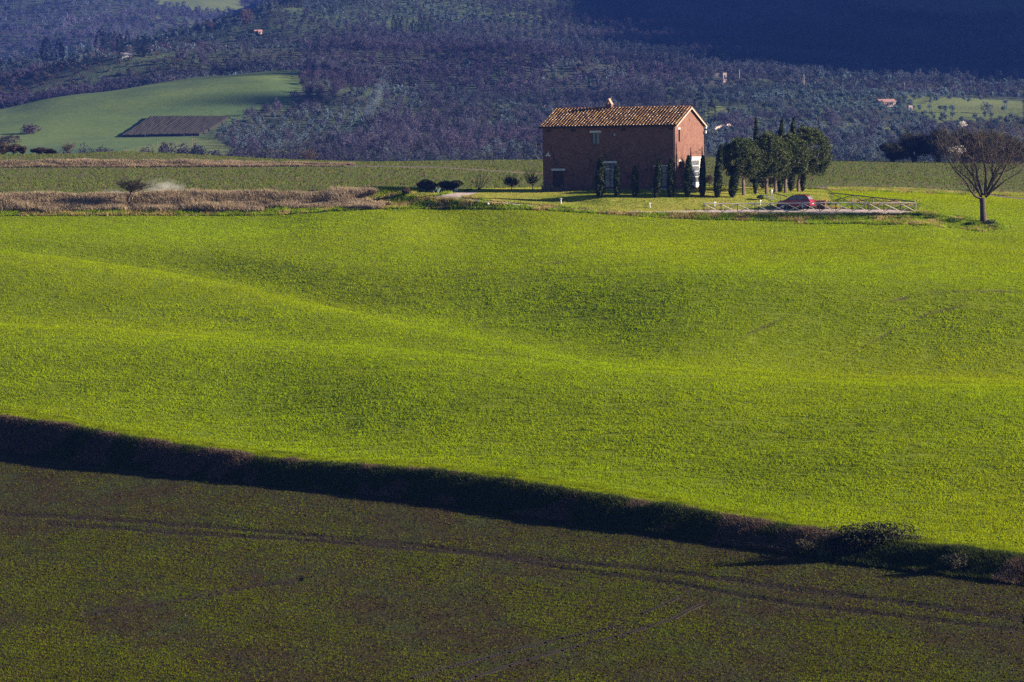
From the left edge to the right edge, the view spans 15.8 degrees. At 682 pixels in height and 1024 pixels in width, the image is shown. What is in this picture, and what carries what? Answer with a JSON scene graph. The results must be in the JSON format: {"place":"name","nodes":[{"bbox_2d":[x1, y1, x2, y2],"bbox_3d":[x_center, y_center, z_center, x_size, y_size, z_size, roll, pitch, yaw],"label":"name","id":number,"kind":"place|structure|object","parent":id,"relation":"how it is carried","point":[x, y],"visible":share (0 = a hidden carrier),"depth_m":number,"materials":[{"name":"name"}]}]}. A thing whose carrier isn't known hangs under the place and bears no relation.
{"place":"outdoors","nodes":[
{"label":"outdoors","id":0,"kind":"place"},
{"bbox_2d":[0,70,301,154],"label":"field","id":1,"kind":"structure","parent":0,"point":[106,119],"depth_m":1524.16,"materials":[{"name":"green plant"}]},
{"bbox_2d":[0,135,21,142],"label":"tree","id":2,"kind":"object","parent":1,"relation":"on","point":[9,139],"visible":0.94,"depth_m":1389.66,"materials":[{"name":"green plant"}]},
{"bbox_2d":[20,124,41,133],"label":"tree","id":3,"kind":"object","parent":1,"relation":"on","point":[31,128],"visible":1,"depth_m":1440.03,"materials":[{"name":"green plant"}]},
{"bbox_2d":[123,119,227,137],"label":"vineyard ground","id":4,"kind":"structure","parent":0,"point":[211,131],"depth_m":1429.50,"materials":[{"name":"soil"}]},
{"bbox_2d":[121,115,229,136],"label":"vineyard rows","id":5,"kind":"object","parent":4,"relation":"on","point":[168,126],"visible":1,"depth_m":1453.12,"materials":[{"name":"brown wood"}]},
{"bbox_2d":[0,158,384,212],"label":"dry grass bank","id":6,"kind":"structure","parent":0,"point":[132,197],"depth_m":455.17,"materials":[{"name":"brown plant"}]},
{"bbox_2d":[113,174,153,201],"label":"windswept tree","id":7,"kind":"object","parent":6,"relation":"on","point":[137,185],"visible":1,"depth_m":454.20,"materials":[{"name":"green plant"}]},
{"bbox_2d":[0,186,1023,231],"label":"rough verge","id":8,"kind":"structure","parent":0,"point":[472,208],"depth_m":443.15,"materials":[{"name":"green plant"}]},
{"bbox_2d":[402,187,411,194],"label":"shrub","id":9,"kind":"object","parent":8,"relation":"on","point":[406,190],"visible":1,"depth_m":451.36,"materials":[{"name":"green plant"}]},
{"bbox_2d":[815,200,826,208],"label":"brick bin shelter","id":10,"kind":"object","parent":8,"relation":"on","point":[822,206],"visible":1,"depth_m":440.77,"materials":[{"name":"brick"}]},
{"bbox_2d":[831,192,914,207],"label":"wooden fence","id":11,"kind":"object","parent":8,"relation":"on","point":[871,198],"visible":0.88,"depth_m":443.58,"materials":[{"name":"brown wood"}]},
{"bbox_2d":[943,218,962,221],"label":"weed clump","id":12,"kind":"object","parent":8,"relation":"on","point":[953,219],"visible":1,"depth_m":432.03,"materials":[{"name":"green plant"}]},
{"bbox_2d":[934,104,1023,222],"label":"bare tree","id":13,"kind":"object","parent":8,"relation":"on","point":[979,189],"visible":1,"depth_m":433.69,"materials":[{"name":"brown wood"}]},
{"bbox_2d":[985,219,997,223],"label":"weed clump","id":14,"kind":"object","parent":8,"relation":"on","point":[991,221],"visible":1,"depth_m":432.74,"materials":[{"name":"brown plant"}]},
{"bbox_2d":[0,413,1023,585],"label":"ditch bank","id":15,"kind":"structure","parent":0,"point":[366,483],"depth_m":270.39,"materials":[{"name":"green plant"}]},
{"bbox_2d":[796,539,818,550],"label":"bramble bush","id":16,"kind":"object","parent":15,"relation":"on","point":[803,546],"visible":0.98,"depth_m":232.62,"materials":[{"name":"green plant"}]},
{"bbox_2d":[801,520,956,555],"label":"bramble bush","id":17,"kind":"object","parent":15,"relation":"on","point":[850,539],"visible":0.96,"depth_m":229.99,"materials":[{"name":"green plant"}]},
{"bbox_2d":[938,553,967,570],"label":"bramble bush","id":18,"kind":"object","parent":15,"relation":"on","point":[951,562],"visible":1,"depth_m":222.89,"materials":[{"name":"green plant"}]},
{"bbox_2d":[0,449,1023,681],"bbox_3d":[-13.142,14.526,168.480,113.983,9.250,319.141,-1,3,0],"label":"ploughed field","id":19,"kind":"structure","parent":0,"point":[423,513],"depth_m":222.26,"materials":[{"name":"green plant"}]},
{"bbox_2d":[408,625,622,678],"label":"tyre track","id":20,"kind":"structure","parent":19,"relation":"on","point":[495,655],"depth_m":201.53,"materials":[{"name":"soil"}]},
{"bbox_2d":[454,604,703,681],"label":"tyre track","id":21,"kind":"structure","parent":19,"relation":"on","point":[685,612],"depth_m":203.10,"materials":[{"name":"soil"}]},
{"bbox_2d":[638,597,679,613],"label":"tyre track","id":22,"kind":"structure","parent":19,"relation":"on","point":[668,602],"depth_m":216.69,"materials":[{"name":"soil"}]},
{"bbox_2d":[0,190,1023,553],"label":"green field","id":23,"kind":"structure","parent":0,"point":[698,300],"depth_m":338.84,"materials":[{"name":"green plant"}]},
{"bbox_2d":[0,0,1023,161],"bbox_3d":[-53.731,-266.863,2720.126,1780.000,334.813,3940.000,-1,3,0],"label":"hillside","id":24,"kind":"structure","parent":0,"point":[96,72],"depth_m":2126.90,"materials":[{"name":"green plant"}]},
{"bbox_2d":[38,37,53,60],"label":"cypress","id":25,"kind":"object","parent":24,"relation":"on","point":[43,47],"visible":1,"depth_m":2223.35,"materials":[{"name":"green plant"}]},
{"bbox_2d":[54,38,62,58],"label":"cypress","id":26,"kind":"object","parent":24,"relation":"on","point":[57,43],"visible":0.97,"depth_m":2225.02,"materials":[{"name":"green plant"}]},
{"bbox_2d":[59,42,64,57],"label":"cypress","id":27,"kind":"object","parent":24,"relation":"on","point":[61,45],"visible":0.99,"depth_m":2223.50,"materials":[{"name":"green plant"}]},
{"bbox_2d":[93,30,104,51],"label":"cypress","id":28,"kind":"object","parent":24,"relation":"on","point":[96,39],"visible":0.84,"depth_m":2221.73,"materials":[{"name":"green plant"}]},
{"bbox_2d":[115,34,123,53],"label":"cypress","id":29,"kind":"object","parent":24,"relation":"on","point":[120,50],"visible":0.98,"depth_m":1882.13,"materials":[{"name":"green plant"}]},
{"bbox_2d":[135,35,139,54],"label":"cypress","id":30,"kind":"object","parent":24,"relation":"on","point":[137,38],"visible":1,"depth_m":1872.44,"materials":[{"name":"green plant"}]},
{"bbox_2d":[141,38,149,55],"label":"cypress","id":31,"kind":"object","parent":24,"relation":"on","point":[147,43],"visible":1,"depth_m":1869.31,"materials":[{"name":"green plant"}]},
{"bbox_2d":[219,127,228,135],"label":"olive tree","id":32,"kind":"object","parent":24,"relation":"on","point":[224,130],"visible":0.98,"depth_m":1417.56,"materials":[{"name":"green plant"}]},
{"bbox_2d":[237,8,253,23],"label":"tree","id":33,"kind":"object","parent":24,"relation":"on","point":[245,15],"visible":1,"depth_m":2189.97,"materials":[{"name":"green plant"}]},
{"bbox_2d":[481,146,490,154],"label":"olive tree","id":34,"kind":"object","parent":24,"relation":"on","point":[486,149],"visible":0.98,"depth_m":1265.22,"materials":[{"name":"green plant"}]},
{"bbox_2d":[0,0,1023,162],"bbox_3d":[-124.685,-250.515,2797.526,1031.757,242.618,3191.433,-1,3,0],"label":"woodland","id":35,"kind":"object","parent":24,"relation":"on","point":[358,142],"visible":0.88,"depth_m":1891.61,"materials":[{"name":"green plant"}]},
{"bbox_2d":[1,0,1023,161],"bbox_3d":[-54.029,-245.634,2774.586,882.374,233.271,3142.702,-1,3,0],"label":"olive grove","id":36,"kind":"object","parent":24,"relation":"on","point":[760,96],"visible":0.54,"depth_m":1744.20,"materials":[{"name":"green plant"}]},
{"bbox_2d":[121,0,1022,158],"bbox_3d":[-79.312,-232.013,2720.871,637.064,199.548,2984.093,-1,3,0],"label":"pasture","id":37,"kind":"structure","parent":24,"relation":"on","point":[966,109],"depth_m":1605.79,"materials":[{"name":"green plant"}]},
{"bbox_2d":[664,89,674,105],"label":"cypress","id":38,"kind":"object","parent":24,"relation":"on","point":[666,99],"visible":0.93,"depth_m":1571.43,"materials":[{"name":"green plant"}]},
{"bbox_2d":[692,93,702,112],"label":"cypress","id":39,"kind":"object","parent":24,"relation":"on","point":[698,98],"visible":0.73,"depth_m":1531.35,"materials":[{"name":"green plant"}]},
{"bbox_2d":[706,99,716,121],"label":"cypress","id":40,"kind":"object","parent":24,"relation":"on","point":[712,105],"visible":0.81,"depth_m":1506.04,"materials":[{"name":"green plant"}]},
{"bbox_2d":[722,73,726,82],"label":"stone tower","id":41,"kind":"structure","parent":24,"relation":"on","point":[724,76],"depth_m":1831.09,"materials":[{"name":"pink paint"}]},
{"bbox_2d":[875,99,896,106],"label":"house","id":42,"kind":"structure","parent":24,"relation":"on","point":[886,102],"depth_m":1610.37,"materials":[{"name":"pink paint"}]},
{"bbox_2d":[0,151,1023,197],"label":"meadow","id":43,"kind":"structure","parent":0,"point":[822,183],"depth_m":561.95,"materials":[{"name":"green plant"}]},
{"bbox_2d":[0,141,10,153],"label":"crest bush","id":44,"kind":"object","parent":43,"relation":"on","point":[3,149],"visible":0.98,"depth_m":687.23,"materials":[{"name":"green plant"}]},
{"bbox_2d":[6,143,21,153],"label":"crest bush","id":45,"kind":"object","parent":43,"relation":"on","point":[14,147],"visible":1,"depth_m":687.59,"materials":[{"name":"green plant"}]},
{"bbox_2d":[17,146,26,153],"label":"crest bush","id":46,"kind":"object","parent":43,"relation":"on","point":[22,150],"visible":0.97,"depth_m":687.70,"materials":[{"name":"green plant"}]},
{"bbox_2d":[30,147,46,153],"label":"crest bush","id":47,"kind":"object","parent":43,"relation":"on","point":[40,150],"visible":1,"depth_m":687.38,"materials":[{"name":"green plant"}]},
{"bbox_2d":[44,148,57,153],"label":"crest bush","id":48,"kind":"object","parent":43,"relation":"on","point":[50,151],"visible":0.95,"depth_m":687.41,"materials":[{"name":"green plant"}]},
{"bbox_2d":[60,138,76,152],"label":"bare tree","id":49,"kind":"object","parent":43,"relation":"on","point":[68,147],"visible":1,"depth_m":686.75,"materials":[{"name":"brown plant"}]},
{"bbox_2d":[300,146,321,159],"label":"bare tree","id":50,"kind":"object","parent":43,"relation":"on","point":[306,156],"visible":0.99,"depth_m":707.23,"materials":[{"name":"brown plant"}]},
{"bbox_2d":[880,141,908,161],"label":"thicket shrub","id":51,"kind":"object","parent":43,"relation":"on","point":[893,151],"visible":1,"depth_m":694.94,"materials":[{"name":"green plant"}]},
{"bbox_2d":[897,132,932,161],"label":"thicket shrub","id":52,"kind":"object","parent":43,"relation":"on","point":[915,143],"visible":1,"depth_m":697.72,"materials":[{"name":"green plant"}]},
{"bbox_2d":[920,127,960,162],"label":"thicket shrub","id":53,"kind":"object","parent":43,"relation":"on","point":[934,149],"visible":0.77,"depth_m":694.55,"materials":[{"name":"green plant"}]},
{"bbox_2d":[958,121,967,160],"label":"blossom tree","id":54,"kind":"object","parent":43,"relation":"on","point":[961,123],"visible":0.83,"depth_m":697.76,"materials":[{"name":"white plant"}]},
{"bbox_2d":[951,128,976,162],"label":"thicket shrub","id":55,"kind":"object","parent":43,"relation":"on","point":[967,134],"visible":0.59,"depth_m":698.01,"materials":[{"name":"brown plant"}]},
{"bbox_2d":[970,127,1006,163],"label":"thicket shrub","id":56,"kind":"object","parent":43,"relation":"on","point":[991,133],"visible":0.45,"depth_m":695.08,"materials":[{"name":"brown plant"}]},
{"bbox_2d":[991,134,1023,162],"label":"thicket shrub","id":57,"kind":"object","parent":43,"relation":"on","point":[1008,147],"visible":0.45,"depth_m":698.50,"materials":[{"name":"brown plant"}]},
{"bbox_2d":[1015,142,1023,160],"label":"thicket shrub","id":58,"kind":"object","parent":43,"relation":"on","point":[1020,153],"visible":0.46,"depth_m":696.33,"materials":[{"name":"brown plant"}]},
{"bbox_2d":[411,186,830,210],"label":"lawn","id":59,"kind":"structure","parent":0,"point":[627,202],"depth_m":443.76,"materials":[{"name":"green plant"}]},
{"bbox_2d":[416,179,436,190],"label":"round bush","id":60,"kind":"object","parent":59,"relation":"on","point":[426,184],"visible":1,"depth_m":454.66,"materials":[{"name":"green plant"}]},
{"bbox_2d":[437,180,463,190],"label":"round bush","id":61,"kind":"object","parent":59,"relation":"on","point":[449,185],"visible":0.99,"depth_m":457.41,"materials":[{"name":"green plant"}]},
{"bbox_2d":[469,174,488,189],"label":"bare tree","id":62,"kind":"object","parent":59,"relation":"on","point":[478,186],"visible":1,"depth_m":457.74,"materials":[{"name":"brown plant"}]},
{"bbox_2d":[501,173,522,189],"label":"young tree","id":63,"kind":"object","parent":59,"relation":"on","point":[509,180],"visible":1,"depth_m":460.62,"materials":[{"name":"green plant"}]},
{"bbox_2d":[522,170,542,188],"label":"young tree","id":64,"kind":"object","parent":59,"relation":"on","point":[534,179],"visible":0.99,"depth_m":461.17,"materials":[{"name":"green plant"}]},
{"bbox_2d":[541,185,567,191],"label":"woodpile","id":65,"kind":"object","parent":59,"relation":"on","point":[550,187],"visible":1,"depth_m":451.39,"materials":[{"name":"brown wood"}]},
{"bbox_2d":[594,156,605,197],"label":"cypress","id":66,"kind":"object","parent":59,"relation":"on","point":[600,181],"visible":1,"depth_m":443.29,"materials":[{"name":"green plant"}]},
{"bbox_2d":[612,164,620,196],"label":"cypress","id":67,"kind":"object","parent":59,"relation":"on","point":[616,181],"visible":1,"depth_m":443.50,"materials":[{"name":"green plant"}]},
{"bbox_2d":[537,98,707,189],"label":"farmhouse","id":68,"kind":"object","parent":59,"relation":"on","point":[631,130],"visible":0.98,"depth_m":453.28,"materials":[{"name":"brick"}]},
{"bbox_2d":[551,169,564,187],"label":"door","id":69,"kind":"structure","parent":68,"relation":"in","point":[559,180],"depth_m":454.79,"materials":[{"name":"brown wood"}]},
{"bbox_2d":[590,131,600,144],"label":"window","id":70,"kind":"structure","parent":68,"relation":"in","point":[595,134],"depth_m":452.90,"materials":[{"name":"grey glass"}]},
{"bbox_2d":[546,142,671,189],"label":"climbing vine","id":71,"kind":"object","parent":68,"relation":"attached to","point":[595,164],"visible":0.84,"depth_m":452.37,"materials":[{"name":"green plant"}]},
{"bbox_2d":[603,161,616,188],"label":"french window","id":72,"kind":"structure","parent":68,"relation":"in","point":[609,185],"depth_m":452.57,"materials":[{"name":"grey glass"}]},
{"bbox_2d":[653,165,667,187],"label":"french window","id":73,"kind":"structure","parent":68,"relation":"in","point":[664,172],"depth_m":450.26,"materials":[{"name":"grey glass"}]},
{"bbox_2d":[676,134,699,187],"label":"climbing vine","id":74,"kind":"object","parent":68,"relation":"attached to","point":[683,167],"visible":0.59,"depth_m":452.48,"materials":[{"name":"green plant"}]},
{"bbox_2d":[690,157,700,186],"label":"glazed door","id":75,"kind":"structure","parent":68,"relation":"in","point":[693,162],"depth_m":457.57,"materials":[{"name":"white paint"}]},
{"bbox_2d":[630,164,638,196],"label":"cypress","id":76,"kind":"object","parent":59,"relation":"on","point":[634,185],"visible":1,"depth_m":443.68,"materials":[{"name":"green plant"}]},
{"bbox_2d":[652,156,661,197],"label":"cypress","id":77,"kind":"object","parent":59,"relation":"on","point":[656,181],"visible":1,"depth_m":443.58,"materials":[{"name":"green plant"}]},
{"bbox_2d":[666,157,675,196],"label":"cypress","id":78,"kind":"object","parent":59,"relation":"on","point":[670,185],"visible":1,"depth_m":444.06,"materials":[{"name":"green plant"}]},
{"bbox_2d":[683,155,692,196],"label":"cypress","id":79,"kind":"object","parent":59,"relation":"on","point":[687,182],"visible":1,"depth_m":444.15,"materials":[{"name":"green plant"}]},
{"bbox_2d":[698,155,705,196],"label":"cypress","id":80,"kind":"object","parent":59,"relation":"on","point":[702,179],"visible":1,"depth_m":444.36,"materials":[{"name":"green plant"}]},
{"bbox_2d":[706,172,713,186],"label":"bare tree","id":81,"kind":"object","parent":59,"relation":"on","point":[710,178],"visible":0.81,"depth_m":469.47,"materials":[{"name":"brown plant"}]},
{"bbox_2d":[713,145,723,197],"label":"cypress","id":82,"kind":"object","parent":59,"relation":"on","point":[718,178],"visible":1,"depth_m":444.19,"materials":[{"name":"green plant"}]},
{"bbox_2d":[728,160,739,196],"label":"cypress","id":83,"kind":"object","parent":59,"relation":"on","point":[733,183],"visible":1,"depth_m":444.82,"materials":[{"name":"green plant"}]},
{"bbox_2d":[721,136,763,194],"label":"stone pine","id":84,"kind":"object","parent":59,"relation":"on","point":[735,149],"visible":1,"depth_m":446.37,"materials":[{"name":"green plant"}]},
{"bbox_2d":[752,117,758,193],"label":"cypress","id":85,"kind":"object","parent":59,"relation":"on","point":[755,179],"visible":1,"depth_m":449.20,"materials":[{"name":"green plant"}]},
{"bbox_2d":[739,140,777,191],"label":"stone pine","id":86,"kind":"object","parent":59,"relation":"on","point":[763,145],"visible":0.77,"depth_m":449.44,"materials":[{"name":"green plant"}]},
{"bbox_2d":[746,175,783,188],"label":"evergreen shrub","id":87,"kind":"object","parent":59,"relation":"on","point":[770,181],"visible":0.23,"depth_m":466.13,"materials":[{"name":"green plant"}]},
{"bbox_2d":[757,130,790,193],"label":"stone pine","id":88,"kind":"object","parent":59,"relation":"on","point":[770,138],"visible":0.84,"depth_m":450.33,"materials":[{"name":"green plant"}]},
{"bbox_2d":[777,118,784,191],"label":"cypress","id":89,"kind":"object","parent":59,"relation":"on","point":[780,183],"visible":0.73,"depth_m":454.65,"materials":[{"name":"green plant"}]},
{"bbox_2d":[769,139,800,191],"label":"stone pine","id":90,"kind":"object","parent":59,"relation":"on","point":[787,173],"visible":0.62,"depth_m":453.30,"materials":[{"name":"green plant"}]},
{"bbox_2d":[787,117,795,191],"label":"cypress","id":91,"kind":"object","parent":59,"relation":"on","point":[790,182],"visible":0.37,"depth_m":459.18,"materials":[{"name":"green plant"}]},
{"bbox_2d":[781,131,811,192],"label":"stone pine","id":92,"kind":"object","parent":59,"relation":"on","point":[802,151],"visible":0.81,"depth_m":453.95,"materials":[{"name":"green plant"}]},
{"bbox_2d":[800,124,807,191],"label":"cypress","id":93,"kind":"object","parent":59,"relation":"on","point":[803,178],"visible":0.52,"depth_m":462.19,"materials":[{"name":"green plant"}]},
{"bbox_2d":[796,125,833,191],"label":"stone pine","id":94,"kind":"object","parent":59,"relation":"on","point":[810,136],"visible":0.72,"depth_m":460.19,"materials":[{"name":"green plant"}]},
{"bbox_2d":[311,164,1023,199],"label":"dirt track","id":95,"kind":"structure","parent":0,"point":[542,173],"depth_m":596.54,"materials":[{"name":"brown soil"}]},
{"bbox_2d":[432,192,913,213],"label":"driveway","id":96,"kind":"structure","parent":0,"point":[457,195],"depth_m":439.13,"materials":[{"name":"beige gravel"}]},
{"bbox_2d":[777,194,814,208],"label":"parked car","id":97,"kind":"object","parent":96,"relation":"on","point":[799,198],"visible":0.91,"depth_m":439.91,"materials":[{"name":"red paint"}]},
{"bbox_2d":[704,202,916,211],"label":"wooden fence","id":98,"kind":"object","parent":96,"relation":"on","point":[754,204],"visible":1,"depth_m":437.10,"materials":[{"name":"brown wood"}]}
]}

